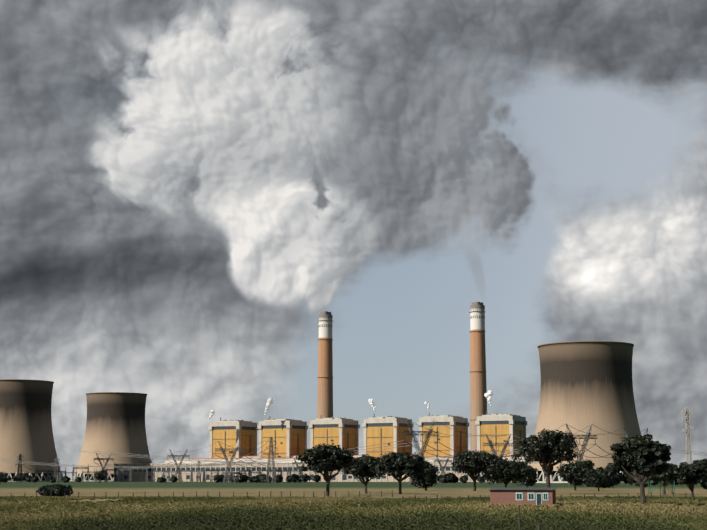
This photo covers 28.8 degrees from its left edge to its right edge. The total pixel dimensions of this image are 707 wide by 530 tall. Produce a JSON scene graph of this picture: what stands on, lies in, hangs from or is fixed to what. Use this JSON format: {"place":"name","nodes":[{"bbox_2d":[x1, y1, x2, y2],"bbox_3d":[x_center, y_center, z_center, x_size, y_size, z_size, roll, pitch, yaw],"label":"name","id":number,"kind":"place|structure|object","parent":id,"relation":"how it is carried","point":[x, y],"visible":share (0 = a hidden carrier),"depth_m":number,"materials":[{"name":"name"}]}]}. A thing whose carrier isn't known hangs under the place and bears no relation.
{"place":"outdoors","nodes":[
{"label":"outdoors","id":0,"kind":"place"},
{"bbox_2d":[208,390,492,420],"bbox_3d":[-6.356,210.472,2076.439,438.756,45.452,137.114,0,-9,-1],"label":"steam plumes","id":1,"kind":"object","parent":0,"point":[487,395],"visible":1,"depth_m":2093.02,"materials":[{"name":"white"}]},
{"bbox_2d":[0,479,706,527],"bbox_3d":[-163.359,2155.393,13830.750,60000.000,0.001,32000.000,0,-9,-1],"label":"ground","id":2,"kind":"structure","parent":0,"point":[300,489],"depth_m":564.14,"materials":[{"name":"green plant"}]},
{"bbox_2d":[0,471,8,483],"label":"tree","id":3,"kind":"object","parent":2,"relation":"on","point":[3,477],"visible":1,"depth_m":1082.47,"materials":[{"name":"green plant"}]},
{"bbox_2d":[11,473,26,482],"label":"tree","id":4,"kind":"object","parent":2,"relation":"on","point":[20,477],"visible":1,"depth_m":1394.26,"materials":[{"name":"green plant"}]},
{"bbox_2d":[0,379,62,481],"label":"cooling tower","id":5,"kind":"structure","parent":2,"relation":"on","point":[26,430],"depth_m":2051.66,"materials":[{"name":"concrete"}]},
{"bbox_2d":[36,484,73,495],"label":"bush","id":6,"kind":"object","parent":2,"relation":"on","point":[54,489],"visible":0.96,"depth_m":322.25,"materials":[{"name":"green plant"}]},
{"bbox_2d":[94,469,108,482],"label":"tree","id":7,"kind":"object","parent":2,"relation":"on","point":[100,475],"visible":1,"depth_m":1398.53,"materials":[{"name":"green plant"}]},
{"bbox_2d":[70,392,150,480],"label":"cooling tower","id":8,"kind":"structure","parent":2,"relation":"on","point":[115,422],"depth_m":2358.65,"materials":[{"name":"concrete"}]},
{"bbox_2d":[114,411,527,481],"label":"power station","id":9,"kind":"object","parent":2,"relation":"on","point":[289,436],"visible":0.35,"depth_m":2069.45,"materials":[{"name":"metal"}]},
{"bbox_2d":[317,311,332,418],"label":"chimney","id":10,"kind":"object","parent":2,"relation":"on","point":[325,383],"visible":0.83,"depth_m":2275.60,"materials":[{"name":"concrete"}]},
{"bbox_2d":[295,443,354,495],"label":"tree","id":11,"kind":"object","parent":2,"relation":"on","point":[324,458],"visible":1,"depth_m":347.31,"materials":[{"name":"green plant"}]},
{"bbox_2d":[3,467,681,486],"bbox_3d":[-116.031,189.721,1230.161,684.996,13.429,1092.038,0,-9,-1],"label":"trees","id":12,"kind":"object","parent":2,"relation":"on","point":[625,478],"visible":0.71,"depth_m":1493.19,"materials":[{"name":"green plant"}]},
{"bbox_2d":[10,490,686,529],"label":"fence posts","id":13,"kind":"object","parent":2,"relation":"on","point":[359,494],"visible":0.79,"depth_m":293.87,"materials":[{"name":"brown wood"}]},
{"bbox_2d":[0,495,706,529],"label":"grass field","id":14,"kind":"structure","parent":2,"relation":"on","point":[180,513],"depth_m":160.93,"materials":[{"name":"green plant"}]},
{"bbox_2d":[0,419,706,484],"bbox_3d":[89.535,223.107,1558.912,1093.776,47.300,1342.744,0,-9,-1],"label":"electricity pylons","id":15,"kind":"object","parent":2,"relation":"on","point":[586,438],"visible":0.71,"depth_m":1381.38,"materials":[{"name":"metal"}]},
{"bbox_2d":[341,454,380,493],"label":"tree","id":16,"kind":"object","parent":2,"relation":"on","point":[363,466],"visible":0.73,"depth_m":405.10,"materials":[{"name":"green plant"}]},
{"bbox_2d":[374,451,426,493],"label":"tree","id":17,"kind":"object","parent":2,"relation":"on","point":[396,465],"visible":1,"depth_m":387.69,"materials":[{"name":"green plant"}]},
{"bbox_2d":[409,460,439,490],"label":"tree","id":18,"kind":"object","parent":2,"relation":"on","point":[427,478],"visible":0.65,"depth_m":509.54,"materials":[{"name":"green plant"}]},
{"bbox_2d":[450,450,503,490],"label":"tree","id":19,"kind":"object","parent":2,"relation":"on","point":[471,464],"visible":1,"depth_m":485.79,"materials":[{"name":"green plant"}]},
{"bbox_2d":[469,302,486,451],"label":"chimney","id":20,"kind":"object","parent":2,"relation":"on","point":[478,391],"visible":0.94,"depth_m":2150.30,"materials":[{"name":"concrete"}]},
{"bbox_2d":[481,455,533,487],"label":"tree","id":21,"kind":"object","parent":2,"relation":"on","point":[512,470],"visible":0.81,"depth_m":514.24,"materials":[{"name":"green plant"}]},
{"bbox_2d":[488,487,556,505],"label":"brick hut","id":22,"kind":"object","parent":2,"relation":"on","point":[522,496],"visible":0.85,"depth_m":219.83,"materials":[{"name":"red brick"}]},
{"bbox_2d":[511,465,539,487],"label":"tree","id":23,"kind":"object","parent":2,"relation":"on","point":[530,479],"visible":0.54,"depth_m":542.32,"materials":[{"name":"green plant"}]},
{"bbox_2d":[511,428,577,487],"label":"tree","id":24,"kind":"object","parent":2,"relation":"on","point":[548,448],"visible":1,"depth_m":406.53,"materials":[{"name":"green plant"}]},
{"bbox_2d":[556,458,594,490],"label":"tree","id":25,"kind":"object","parent":2,"relation":"on","point":[573,472],"visible":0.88,"depth_m":511.18,"materials":[{"name":"green plant"}]},
{"bbox_2d":[527,341,641,482],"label":"cooling tower","id":26,"kind":"structure","parent":2,"relation":"on","point":[584,384],"depth_m":1482.93,"materials":[{"name":"concrete"}]},
{"bbox_2d":[582,469,616,490],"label":"tree","id":27,"kind":"object","parent":2,"relation":"on","point":[601,478],"visible":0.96,"depth_m":486.61,"materials":[{"name":"green plant"}]},
{"bbox_2d":[603,434,671,503],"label":"tree","id":28,"kind":"object","parent":2,"relation":"on","point":[644,457],"visible":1,"depth_m":221.88,"materials":[{"name":"green plant"}]},
{"bbox_2d":[648,479,674,493],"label":"frame","id":29,"kind":"object","parent":2,"relation":"on","point":[660,487],"visible":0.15,"depth_m":391.13,"materials":[{"name":"teal metal"}]},
{"bbox_2d":[649,462,679,494],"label":"tree","id":30,"kind":"object","parent":2,"relation":"on","point":[667,476],"visible":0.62,"depth_m":374.69,"materials":[{"name":"green plant"}]},
{"bbox_2d":[682,408,693,463],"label":"telecom mast","id":31,"kind":"object","parent":2,"relation":"on","point":[685,419],"visible":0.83,"depth_m":1243.11,"materials":[{"name":"grey metal"}]},
{"bbox_2d":[677,462,706,499],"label":"tree","id":32,"kind":"object","parent":2,"relation":"on","point":[692,474],"visible":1,"depth_m":249.69,"materials":[{"name":"green plant"}]},
{"bbox_2d":[690,458,706,489],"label":"tree","id":33,"kind":"object","parent":2,"relation":"on","point":[703,462],"visible":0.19,"depth_m":348.52,"materials":[{"name":"green plant"}]},
{"bbox_2d":[0,0,706,478],"label":"sky","id":34,"kind":"structure","parent":0,"point":[187,186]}
]}

